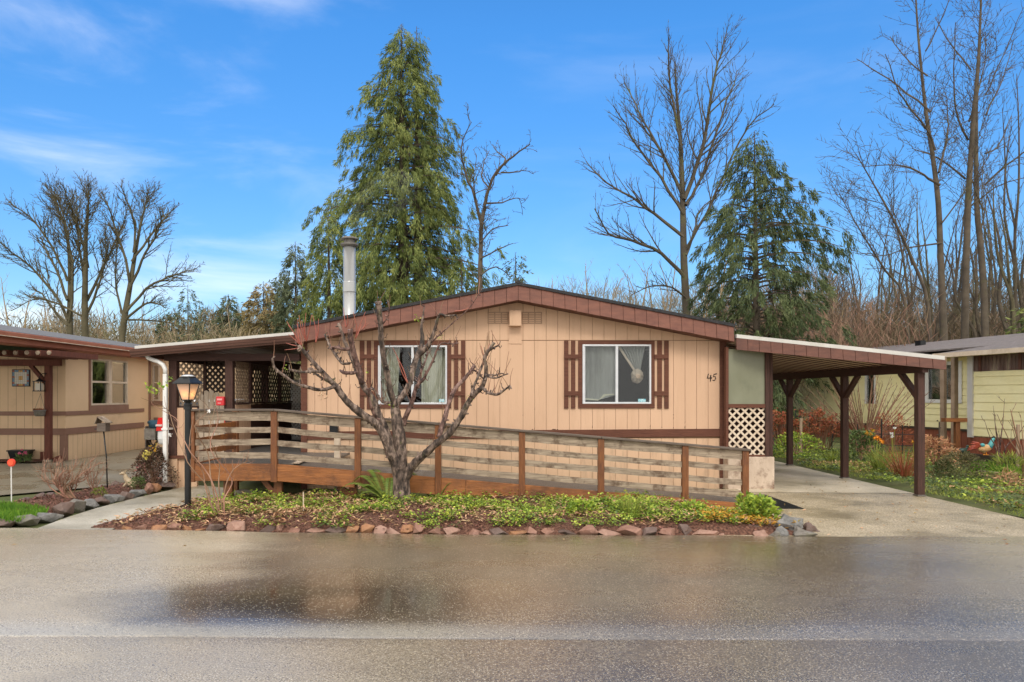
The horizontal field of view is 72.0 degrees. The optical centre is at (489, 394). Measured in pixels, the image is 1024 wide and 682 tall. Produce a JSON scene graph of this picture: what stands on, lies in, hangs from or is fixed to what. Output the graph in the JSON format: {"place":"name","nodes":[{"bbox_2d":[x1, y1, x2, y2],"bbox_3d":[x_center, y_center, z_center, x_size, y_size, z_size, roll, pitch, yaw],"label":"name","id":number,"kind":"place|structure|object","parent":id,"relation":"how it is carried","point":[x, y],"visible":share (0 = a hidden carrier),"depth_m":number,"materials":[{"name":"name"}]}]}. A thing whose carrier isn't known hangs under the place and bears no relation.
{"place":"outdoors","nodes":[
{"label":"outdoors","id":0,"kind":"place"},
{"bbox_2d":[0,445,219,494],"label":"neighbour driveway","id":1,"kind":"structure","parent":0,"point":[26,478],"depth_m":14.40,"materials":[{"name":"concrete"}]},
{"bbox_2d":[144,426,157,453],"bbox_3d":[-8.997,1.231,18.825,0.416,0.762,0.650,0,0,0],"label":"garden bench","id":2,"kind":"object","parent":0,"point":[150,434],"visible":0.56,"depth_m":18.50,"materials":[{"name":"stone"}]},
{"bbox_2d":[156,399,241,452],"bbox_3d":[-7.707,0.865,20.276,1.776,1.470,4.329,0,0,0],"label":"parked car","id":3,"kind":"object","parent":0,"point":[159,424],"visible":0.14,"depth_m":18.16,"materials":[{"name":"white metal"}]},
{"bbox_2d":[0,528,1023,681],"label":"road","id":4,"kind":"structure","parent":0,"point":[85,605],"depth_m":5.17,"materials":[{"name":"grey asphalt"}]},
{"bbox_2d":[0,467,1023,527],"bbox_3d":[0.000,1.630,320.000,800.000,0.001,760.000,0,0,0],"label":"ground","id":5,"kind":"structure","parent":0,"point":[292,488],"depth_m":11.82,"materials":[{"name":"brown soil"}]},
{"bbox_2d":[0,500,48,522],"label":"lawn patch","id":6,"kind":"object","parent":5,"relation":"on","point":[8,512],"visible":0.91,"depth_m":9.02,"materials":[{"name":"green plant"}]},
{"bbox_2d":[0,167,107,334],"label":"bare tree","id":7,"kind":"object","parent":5,"relation":"on","point":[52,198],"visible":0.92,"depth_m":35.47,"materials":[{"name":"brown plant"}]},
{"bbox_2d":[52,502,74,517],"bbox_3d":[-5.634,1.526,9.295,0.262,0.216,0.221,0,0,-20],"label":"edging rock","id":8,"kind":"object","parent":5,"relation":"on","point":[65,509],"visible":0.91,"depth_m":9.24,"materials":[{"name":"brown stone"}]},
{"bbox_2d":[7,168,138,336],"bbox_3d":[-21.232,-5.892,36.069,5.809,10.685,3.866,0,0,0],"label":"bare tree","id":9,"kind":"object","parent":5,"relation":"on","point":[85,308],"visible":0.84,"depth_m":35.68,"materials":[{"name":"brown plant"}]},
{"bbox_2d":[2,477,162,512],"bbox_3d":[-6.431,1.555,10.787,1.740,0.084,4.892,0,0,0],"label":"side bed","id":10,"kind":"object","parent":5,"relation":"on","point":[52,505],"visible":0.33,"depth_m":10.62,"materials":[{"name":"brown wood"}]},
{"bbox_2d":[33,448,107,497],"bbox_3d":[-6.189,1.185,10.409,0.964,0.771,0.482,0,0,-6],"label":"twiggy shrub","id":11,"kind":"object","parent":10,"relation":"on","point":[61,486],"visible":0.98,"depth_m":10.37,"materials":[{"name":"brown plant"}]},
{"bbox_2d":[94,416,112,486],"bbox_3d":[-6.327,0.980,11.503,0.230,1.241,0.200,0,0,0],"label":"birdhouse","id":12,"kind":"object","parent":10,"relation":"on","point":[105,426],"visible":0.91,"depth_m":11.49,"materials":[{"name":"black paint"}]},
{"bbox_2d":[128,445,180,485],"bbox_3d":[-5.689,1.214,11.906,0.765,0.708,0.634,0,0,17],"label":"round shrub","id":13,"kind":"object","parent":10,"relation":"on","point":[150,466],"visible":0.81,"depth_m":11.84,"materials":[{"name":"brown plant"}]},
{"bbox_2d":[0,325,254,461],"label":"neighbour house","id":14,"kind":"structure","parent":5,"relation":"on","point":[81,393],"depth_m":17.47,"materials":[{"name":"beige wood"}]},
{"bbox_2d":[12,369,29,385],"bbox_3d":[-11.364,-0.399,17.075,0.426,0.411,0.041,0,0,0],"label":"wall art","id":15,"kind":"object","parent":14,"relation":"attached to","point":[20,377],"depth_m":17.05,"materials":[{"name":"paint"}]},
{"bbox_2d":[91,359,127,404],"bbox_3d":[-10.303,-0.330,19.070,0.070,1.221,1.825,0,0,0],"label":"window","id":16,"kind":"structure","parent":14,"relation":"in","point":[108,381],"depth_m":19.02,"materials":[{"name":"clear glass"}]},
{"bbox_2d":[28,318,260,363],"bbox_3d":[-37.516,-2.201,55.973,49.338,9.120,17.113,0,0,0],"label":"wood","id":17,"kind":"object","parent":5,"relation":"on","point":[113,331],"visible":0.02,"depth_m":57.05,"materials":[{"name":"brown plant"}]},
{"bbox_2d":[91,176,204,363],"bbox_3d":[-17.744,-5.911,36.034,5.361,10.740,4.086,0,0,0],"label":"bare tree","id":18,"kind":"object","parent":5,"relation":"on","point":[127,305],"visible":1,"depth_m":36.03,"materials":[{"name":"brown plant"}]},
{"bbox_2d":[0,299,301,401],"bbox_3d":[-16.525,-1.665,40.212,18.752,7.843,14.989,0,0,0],"label":"wood","id":19,"kind":"object","parent":5,"relation":"on","point":[129,338],"visible":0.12,"depth_m":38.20,"materials":[{"name":"brown plant"}]},
{"bbox_2d":[39,485,266,529],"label":"footpath","id":20,"kind":"structure","parent":5,"relation":"on","point":[87,519],"depth_m":9.89,"materials":[{"name":"concrete"}]},
{"bbox_2d":[151,311,186,342],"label":"fir tree","id":21,"kind":"object","parent":5,"relation":"on","point":[158,326],"visible":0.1,"depth_m":61.49,"materials":[{"name":"green plant"}]},
{"bbox_2d":[165,288,205,342],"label":"fir tree","id":22,"kind":"object","parent":5,"relation":"on","point":[187,310],"visible":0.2,"depth_m":51.94,"materials":[{"name":"green plant"}]},
{"bbox_2d":[129,332,300,488],"bbox_3d":[-4.695,0.300,14.659,2.850,2.699,5.882,0,0,0],"label":"covered porch","id":23,"kind":"object","parent":5,"relation":"on","point":[248,355],"visible":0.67,"depth_m":12.49,"materials":[{"name":"brown wood"}]},
{"bbox_2d":[145,356,172,482],"bbox_3d":[-5.644,0.375,11.982,0.421,2.230,0.215,0,0,0],"label":"downspout","id":24,"kind":"object","parent":23,"relation":"attached to","point":[165,428],"visible":0.87,"depth_m":11.89,"materials":[{"name":"white paint"}]},
{"bbox_2d":[199,390,223,461],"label":"picket gate","id":25,"kind":"structure","parent":23,"relation":"attached to","point":[207,398],"depth_m":13.00,"materials":[{"name":"grey wood"}]},
{"bbox_2d":[290,380,300,438],"bbox_3d":[-4.295,0.335,15.700,0.287,1.330,0.042,0,0,0],"label":"lattice door","id":26,"kind":"structure","parent":23,"relation":"in","point":[293,387],"depth_m":15.70,"materials":[{"name":"wood"}]},
{"bbox_2d":[208,295,243,338],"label":"fir tree","id":27,"kind":"object","parent":5,"relation":"on","point":[222,310],"visible":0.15,"depth_m":59.53,"materials":[{"name":"green plant"}]},
{"bbox_2d":[228,283,292,403],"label":"fir tree","id":28,"kind":"object","parent":5,"relation":"on","point":[257,324],"visible":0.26,"depth_m":45.53,"materials":[{"name":"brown plant"}]},
{"bbox_2d":[257,276,300,395],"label":"fir tree","id":29,"kind":"object","parent":5,"relation":"on","point":[275,286],"visible":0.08,"depth_m":49.56,"materials":[{"name":"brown plant"}]},
{"bbox_2d":[268,243,319,402],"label":"fir tree","id":30,"kind":"object","parent":5,"relation":"on","point":[279,316],"visible":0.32,"depth_m":43.66,"materials":[{"name":"green plant"}]},
{"bbox_2d":[294,209,356,363],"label":"cedar tree","id":31,"kind":"object","parent":5,"relation":"on","point":[321,266],"visible":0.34,"depth_m":29.65,"materials":[{"name":"green plant"}]},
{"bbox_2d":[285,24,507,325],"bbox_3d":[-4.288,-7.270,32.079,9.068,19.148,10.316,0,0,-34],"label":"cedar tree","id":32,"kind":"object","parent":5,"relation":"on","point":[394,286],"visible":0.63,"depth_m":31.06,"materials":[{"name":"green plant"}]},
{"bbox_2d":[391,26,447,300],"bbox_3d":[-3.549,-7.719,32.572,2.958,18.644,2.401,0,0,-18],"label":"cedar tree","id":33,"kind":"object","parent":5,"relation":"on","point":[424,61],"visible":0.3,"depth_m":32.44,"materials":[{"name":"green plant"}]},
{"bbox_2d":[91,496,793,535],"bbox_3d":[-0.500,1.523,9.316,8.402,0.173,2.460,0,0,4],"label":"garden bed","id":34,"kind":"object","parent":5,"relation":"on","point":[725,528],"visible":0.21,"depth_m":8.33,"materials":[{"name":"green plant"}]},
{"bbox_2d":[172,375,202,507],"bbox_3d":[-3.986,0.669,9.300,0.276,1.862,0.276,0,0,13],"label":"lamp post","id":35,"kind":"object","parent":34,"relation":"on","point":[187,386],"visible":0.97,"depth_m":9.26,"materials":[{"name":"black metal"}]},
{"bbox_2d":[142,376,251,515],"bbox_3d":[-3.500,0.653,8.556,1.403,1.749,0.591,0,0,0],"label":"rose bush","id":36,"kind":"object","parent":34,"relation":"on","point":[200,465],"visible":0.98,"depth_m":8.56,"materials":[{"name":"brown plant"}]},
{"bbox_2d":[340,469,417,501],"bbox_3d":[-1.510,1.296,9.902,0.893,0.455,0.827,0,0,24],"label":"fern","id":37,"kind":"object","parent":34,"relation":"on","point":[376,490],"visible":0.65,"depth_m":9.81,"materials":[{"name":"green plant"}]},
{"bbox_2d":[271,280,512,501],"bbox_3d":[-1.217,0.034,9.397,3.012,3.255,1.526,0,0,0],"label":"fruit tree","id":38,"kind":"object","parent":34,"relation":"on","point":[395,448],"visible":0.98,"depth_m":9.49,"materials":[{"name":"brown plant"}]},
{"bbox_2d":[91,494,789,531],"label":"mulch chips","id":39,"kind":"object","parent":34,"relation":"on","point":[167,509],"visible":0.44,"depth_m":8.52,"materials":[{"name":"brown wood"}]},
{"bbox_2d":[97,490,790,528],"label":"dead leaves","id":40,"kind":"object","parent":34,"relation":"on","point":[288,510],"visible":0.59,"depth_m":8.71,"materials":[{"name":"plant"}]},
{"bbox_2d":[178,487,763,527],"bbox_3d":[-0.628,1.432,9.194,8.268,0.258,2.369,0,0,0],"label":"ground cover","id":41,"kind":"object","parent":34,"relation":"on","point":[547,500],"visible":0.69,"depth_m":8.97,"materials":[{"name":"green plant"}]},
{"bbox_2d":[564,497,604,516],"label":"leafy shrub","id":42,"kind":"object","parent":34,"relation":"on","point":[590,504],"visible":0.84,"depth_m":8.69,"materials":[{"name":"green plant"}]},
{"bbox_2d":[612,491,649,517],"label":"grass clump","id":43,"kind":"object","parent":34,"relation":"on","point":[628,511],"visible":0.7,"depth_m":8.56,"materials":[{"name":"green plant"}]},
{"bbox_2d":[672,499,714,511],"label":"leafy shrub","id":44,"kind":"object","parent":34,"relation":"on","point":[684,505],"visible":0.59,"depth_m":8.71,"materials":[{"name":"green plant"}]},
{"bbox_2d":[687,505,799,527],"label":"dead leaves","id":45,"kind":"object","parent":34,"relation":"on","point":[730,516],"visible":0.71,"depth_m":8.23,"materials":[{"name":"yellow plant"}]},
{"bbox_2d":[738,493,782,523],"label":"leafy shrub","id":46,"kind":"object","parent":34,"relation":"on","point":[752,503],"visible":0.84,"depth_m":8.40,"materials":[{"name":"green plant"}]},
{"bbox_2d":[776,514,802,529],"bbox_3d":[3.484,1.523,8.167,0.327,0.273,0.218,0,0,11],"label":"rock","id":47,"kind":"object","parent":34,"relation":"on","point":[785,520],"visible":0.59,"depth_m":8.13,"materials":[{"name":"grey stone"}]},
{"bbox_2d":[436,256,489,296],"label":"cedar tree","id":48,"kind":"object","parent":5,"relation":"on","point":[453,284],"visible":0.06,"depth_m":28.91,"materials":[{"name":"green plant"}]},
{"bbox_2d":[191,409,750,506],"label":"railing","id":49,"kind":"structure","parent":5,"relation":"on","point":[337,470],"depth_m":9.99,"materials":[{"name":"brown wood"}]},
{"bbox_2d":[450,103,537,288],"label":"bare tree","id":50,"kind":"object","parent":5,"relation":"on","point":[481,223],"visible":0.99,"depth_m":26.97,"materials":[{"name":"brown plant"}]},
{"bbox_2d":[502,252,533,283],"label":"fir tree","id":51,"kind":"object","parent":5,"relation":"on","point":[522,280],"visible":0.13,"depth_m":39.97,"materials":[{"name":"green plant"}]},
{"bbox_2d":[576,15,783,314],"bbox_3d":[7.754,-7.614,30.127,7.938,16.487,5.322,0,0,0],"label":"bare tree","id":52,"kind":"object","parent":5,"relation":"on","point":[682,204],"visible":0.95,"depth_m":29.87,"materials":[{"name":"brown plant"}]},
{"bbox_2d":[527,268,860,343],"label":"wood","id":53,"kind":"object","parent":5,"relation":"on","point":[675,302],"visible":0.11,"depth_m":46.19,"materials":[{"name":"brown plant"}]},
{"bbox_2d":[723,347,773,488],"bbox_3d":[4.406,0.423,12.165,0.811,2.453,0.570,0,0,0],"label":"privacy screen","id":54,"kind":"object","parent":5,"relation":"on","point":[748,399],"visible":0.77,"depth_m":11.95,"materials":[{"name":"beige wood"}]},
{"bbox_2d":[686,130,859,430],"bbox_3d":[9.807,-3.826,25.053,6.535,11.081,6.732,0,0,0],"label":"fir tree","id":55,"kind":"object","parent":5,"relation":"on","point":[761,221],"visible":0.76,"depth_m":24.32,"materials":[{"name":"green plant"}]},
{"bbox_2d":[690,287,945,435],"bbox_3d":[12.902,-1.736,29.011,8.925,6.671,10.187,0,0,0],"label":"brush","id":56,"kind":"object","parent":5,"relation":"on","point":[835,322],"visible":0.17,"depth_m":26.86,"materials":[{"name":"brown plant"}]},
{"bbox_2d":[657,249,1023,347],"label":"wood","id":57,"kind":"object","parent":5,"relation":"on","point":[936,304],"visible":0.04,"depth_m":46.28,"materials":[{"name":"brown plant"}]},
{"bbox_2d":[832,218,874,345],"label":"woodland tree","id":58,"kind":"object","parent":5,"relation":"on","point":[852,279],"visible":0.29,"depth_m":47.07,"materials":[{"name":"brown plant"}]},
{"bbox_2d":[818,161,909,343],"bbox_3d":[15.016,-4.482,28.451,3.625,10.184,3.552,0,0,31],"label":"bare tree","id":59,"kind":"object","parent":5,"relation":"on","point":[876,257],"visible":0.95,"depth_m":28.71,"materials":[{"name":"brown plant"}]},
{"bbox_2d":[817,122,931,341],"bbox_3d":[16.613,-5.692,30.588,4.426,12.685,4.928,0,0,34],"label":"bare tree","id":60,"kind":"object","parent":5,"relation":"on","point":[905,245],"visible":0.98,"depth_m":30.73,"materials":[{"name":"brown plant"}]},
{"bbox_2d":[731,297,1022,347],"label":"brush","id":61,"kind":"object","parent":5,"relation":"on","point":[923,331],"visible":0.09,"depth_m":42.03,"materials":[{"name":"brown plant"}]},
{"bbox_2d":[860,227,905,346],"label":"woodland tree","id":62,"kind":"object","parent":5,"relation":"on","point":[882,299],"visible":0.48,"depth_m":42.21,"materials":[{"name":"brown plant"}]},
{"bbox_2d":[760,434,1023,517],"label":"garden strip","id":63,"kind":"object","parent":5,"relation":"on","point":[903,486],"visible":0.09,"depth_m":12.71,"materials":[{"name":"green plant"}]},
{"bbox_2d":[773,408,797,448],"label":"hydrangea","id":64,"kind":"object","parent":63,"relation":"on","point":[776,420],"visible":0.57,"depth_m":19.37,"materials":[{"name":"brown plant"}]},
{"bbox_2d":[773,431,826,455],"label":"leafy shrub","id":65,"kind":"object","parent":63,"relation":"on","point":[803,441],"visible":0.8,"depth_m":17.50,"materials":[{"name":"green plant"}]},
{"bbox_2d":[793,407,839,450],"bbox_3d":[8.706,0.958,18.805,1.355,1.296,1.234,0,0,0],"label":"hydrangea","id":66,"kind":"object","parent":63,"relation":"on","point":[815,429],"visible":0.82,"depth_m":18.71,"materials":[{"name":"brown plant"}]},
{"bbox_2d":[837,428,885,460],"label":"leafy shrub","id":67,"kind":"object","parent":63,"relation":"on","point":[853,434],"visible":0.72,"depth_m":16.28,"materials":[{"name":"green plant"}]},
{"bbox_2d":[802,375,934,453],"bbox_3d":[9.805,0.455,18.394,2.985,2.318,1.630,0,0,0],"label":"fan shrub","id":68,"kind":"object","parent":63,"relation":"on","point":[861,424],"visible":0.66,"depth_m":18.30,"materials":[{"name":"brown plant"}]},
{"bbox_2d":[859,441,900,471],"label":"dry grass","id":69,"kind":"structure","parent":63,"relation":"on","point":[876,464],"depth_m":13.94,"materials":[{"name":"green plant"}]},
{"bbox_2d":[862,410,913,453],"bbox_3d":[10.022,0.958,17.590,1.362,1.217,1.040,0,0,23],"label":"dry shrub","id":70,"kind":"object","parent":63,"relation":"on","point":[883,429],"visible":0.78,"depth_m":17.56,"materials":[{"name":"brown plant"}]},
{"bbox_2d":[761,448,1023,515],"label":"mossy grass","id":71,"kind":"structure","parent":63,"relation":"on","point":[910,455],"depth_m":12.84,"materials":[{"name":"green plant"}]},
{"bbox_2d":[773,444,1023,510],"bbox_3d":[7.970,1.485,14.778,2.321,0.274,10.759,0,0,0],"label":"ground cover","id":72,"kind":"object","parent":63,"relation":"on","point":[1005,504],"visible":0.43,"depth_m":12.16,"materials":[{"name":"green plant"}]},
{"bbox_2d":[776,452,1023,506],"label":"dead leaves","id":73,"kind":"object","parent":63,"relation":"on","point":[982,488],"visible":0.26,"depth_m":12.55,"materials":[{"name":"brown plant"}]},
{"bbox_2d":[871,442,943,476],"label":"dry grass","id":74,"kind":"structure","parent":63,"relation":"on","point":[906,471],"depth_m":13.16,"materials":[{"name":"brown plant"}]},
{"bbox_2d":[911,434,959,466],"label":"dry shrub","id":75,"kind":"object","parent":63,"relation":"on","point":[945,444],"visible":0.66,"depth_m":14.68,"materials":[{"name":"brown plant"}]},
{"bbox_2d":[941,418,966,457],"bbox_3d":[11.212,1.094,16.945,0.576,1.052,0.170,0,0,0],"label":"garden post","id":76,"kind":"object","parent":63,"relation":"on","point":[956,430],"visible":0.82,"depth_m":16.90,"materials":[{"name":"brown wood"}]},
{"bbox_2d":[929,449,990,478],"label":"dry shrub","id":77,"kind":"object","parent":63,"relation":"on","point":[960,457],"visible":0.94,"depth_m":13.01,"materials":[{"name":"plant"}]},
{"bbox_2d":[982,395,1023,467],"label":"twiggy shrub","id":78,"kind":"object","parent":63,"relation":"on","point":[999,446],"visible":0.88,"depth_m":14.57,"materials":[{"name":"brown plant"}]},
{"bbox_2d":[983,451,1023,478],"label":"shrub","id":79,"kind":"object","parent":63,"relation":"on","point":[1011,464],"visible":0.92,"depth_m":12.58,"materials":[{"name":"green plant"}]},
{"bbox_2d":[997,402,1023,478],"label":"twiggy shrub","id":80,"kind":"object","parent":63,"relation":"on","point":[1020,448],"visible":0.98,"depth_m":12.64,"materials":[{"name":"brown plant"}]},
{"bbox_2d":[774,333,1023,457],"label":"yellow house","id":81,"kind":"structure","parent":5,"relation":"on","point":[974,379],"depth_m":18.28,"materials":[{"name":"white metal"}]},
{"bbox_2d":[925,361,961,402],"bbox_3d":[12.799,-0.340,19.837,0.110,1.160,1.340,0,0,-9],"label":"window","id":82,"kind":"structure","parent":81,"relation":"in","point":[935,373],"depth_m":20.05,"materials":[{"name":"white paint"}]},
{"bbox_2d":[866,175,931,342],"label":"woodland tree","id":83,"kind":"object","parent":5,"relation":"on","point":[905,280],"visible":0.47,"depth_m":44.73,"materials":[{"name":"brown plant"}]},
{"bbox_2d":[881,256,932,344],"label":"woodland tree","id":84,"kind":"object","parent":5,"relation":"on","point":[894,318],"visible":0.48,"depth_m":35.70,"materials":[{"name":"brown plant"}]},
{"bbox_2d":[886,199,934,343],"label":"woodland tree","id":85,"kind":"object","parent":5,"relation":"on","point":[916,278],"visible":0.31,"depth_m":49.23,"materials":[{"name":"brown plant"}]},
{"bbox_2d":[847,0,989,340],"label":"bare tree","id":86,"kind":"object","parent":5,"relation":"on","point":[941,270],"visible":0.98,"depth_m":32.09,"materials":[{"name":"brown plant"}]},
{"bbox_2d":[901,177,971,324],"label":"woodland tree","id":87,"kind":"object","parent":5,"relation":"on","point":[929,289],"visible":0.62,"depth_m":46.01,"materials":[{"name":"brown plant"}]},
{"bbox_2d":[917,208,986,341],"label":"woodland tree","id":88,"kind":"object","parent":5,"relation":"on","point":[935,338],"visible":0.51,"depth_m":38.45,"materials":[{"name":"brown plant"}]},
{"bbox_2d":[931,134,984,337],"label":"woodland tree","id":89,"kind":"object","parent":5,"relation":"on","point":[956,251],"visible":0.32,"depth_m":47.02,"materials":[{"name":"brown plant"}]},
{"bbox_2d":[907,0,1023,338],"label":"bare tree","id":90,"kind":"object","parent":5,"relation":"on","point":[966,273],"visible":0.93,"depth_m":32.71,"materials":[{"name":"brown plant"}]},
{"bbox_2d":[932,208,1001,337],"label":"woodland tree","id":91,"kind":"object","parent":5,"relation":"on","point":[973,324],"visible":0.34,"depth_m":40.24,"materials":[{"name":"brown plant"}]},
{"bbox_2d":[933,197,1001,339],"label":"woodland tree","id":92,"kind":"object","parent":5,"relation":"on","point":[977,315],"visible":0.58,"depth_m":37.32,"materials":[{"name":"brown plant"}]},
{"bbox_2d":[923,0,1023,336],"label":"bare tree","id":93,"kind":"object","parent":5,"relation":"on","point":[983,284],"visible":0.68,"depth_m":34.22,"materials":[{"name":"brown plant"}]},
{"bbox_2d":[975,140,1010,318],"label":"woodland tree","id":94,"kind":"object","parent":5,"relation":"on","point":[988,262],"visible":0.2,"depth_m":55.39,"materials":[{"name":"brown plant"}]},
{"bbox_2d":[963,162,1023,335],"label":"woodland tree","id":95,"kind":"object","parent":5,"relation":"on","point":[1001,311],"visible":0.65,"depth_m":37.00,"materials":[{"name":"brown plant"}]},
{"bbox_2d":[969,169,1023,334],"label":"woodland tree","id":96,"kind":"object","parent":5,"relation":"on","point":[1008,283],"visible":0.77,"depth_m":33.96,"materials":[{"name":"brown plant"}]},
{"bbox_2d":[971,208,1021,334],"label":"woodland tree","id":97,"kind":"object","parent":5,"relation":"on","point":[995,296],"visible":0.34,"depth_m":42.93,"materials":[{"name":"brown plant"}]},
{"bbox_2d":[987,64,1023,333],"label":"woodland tree","id":98,"kind":"object","parent":5,"relation":"on","point":[1012,248],"visible":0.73,"depth_m":39.58,"materials":[{"name":"brown plant"}]},
{"bbox_2d":[0,0,1023,343],"label":"sky","id":99,"kind":"structure","parent":0,"point":[238,108],"materials":[{"name":"blue"}]},
{"bbox_2d":[293,280,734,488],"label":"manufactured house","id":100,"kind":"structure","parent":0,"point":[581,364],"depth_m":12.17,"materials":[{"name":"beige wood"}]},
{"bbox_2d":[340,236,357,315],"bbox_3d":[-2.628,-2.104,13.200,0.370,1.709,0.370,0,0,0],"label":"chimney pipe","id":101,"kind":"object","parent":100,"relation":"on","point":[349,245],"visible":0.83,"depth_m":13.10,"materials":[{"name":"silver metal"}]},
{"bbox_2d":[378,345,446,403],"bbox_3d":[-1.330,-0.322,12.252,1.190,1.106,0.220,0,0,0],"label":"window","id":102,"kind":"structure","parent":100,"relation":"in","point":[434,390],"depth_m":12.32,"materials":[{"name":"metal"}]},
{"bbox_2d":[582,344,650,403],"bbox_3d":[2.196,-0.361,12.228,1.184,1.044,0.173,0,0,0],"label":"window","id":103,"kind":"structure","parent":100,"relation":"in","point":[599,361],"depth_m":12.26,"materials":[{"name":"glass"}]},
{"bbox_2d":[717,471,1023,536],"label":"driveway","id":104,"kind":"structure","parent":0,"point":[829,513],"depth_m":9.21,"materials":[{"name":"grey concrete"}]},
{"bbox_2d":[737,461,910,492],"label":"carport slab","id":105,"kind":"structure","parent":104,"relation":"on","point":[790,478],"depth_m":12.59,"materials":[{"name":"concrete"}]},
{"bbox_2d":[726,334,945,496],"bbox_3d":[5.561,0.297,14.703,2.877,2.606,7.840,0,0,0],"label":"carport","id":106,"kind":"object","parent":105,"relation":"on","point":[798,361],"visible":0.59,"depth_m":11.65,"materials":[{"name":"brown wood"}]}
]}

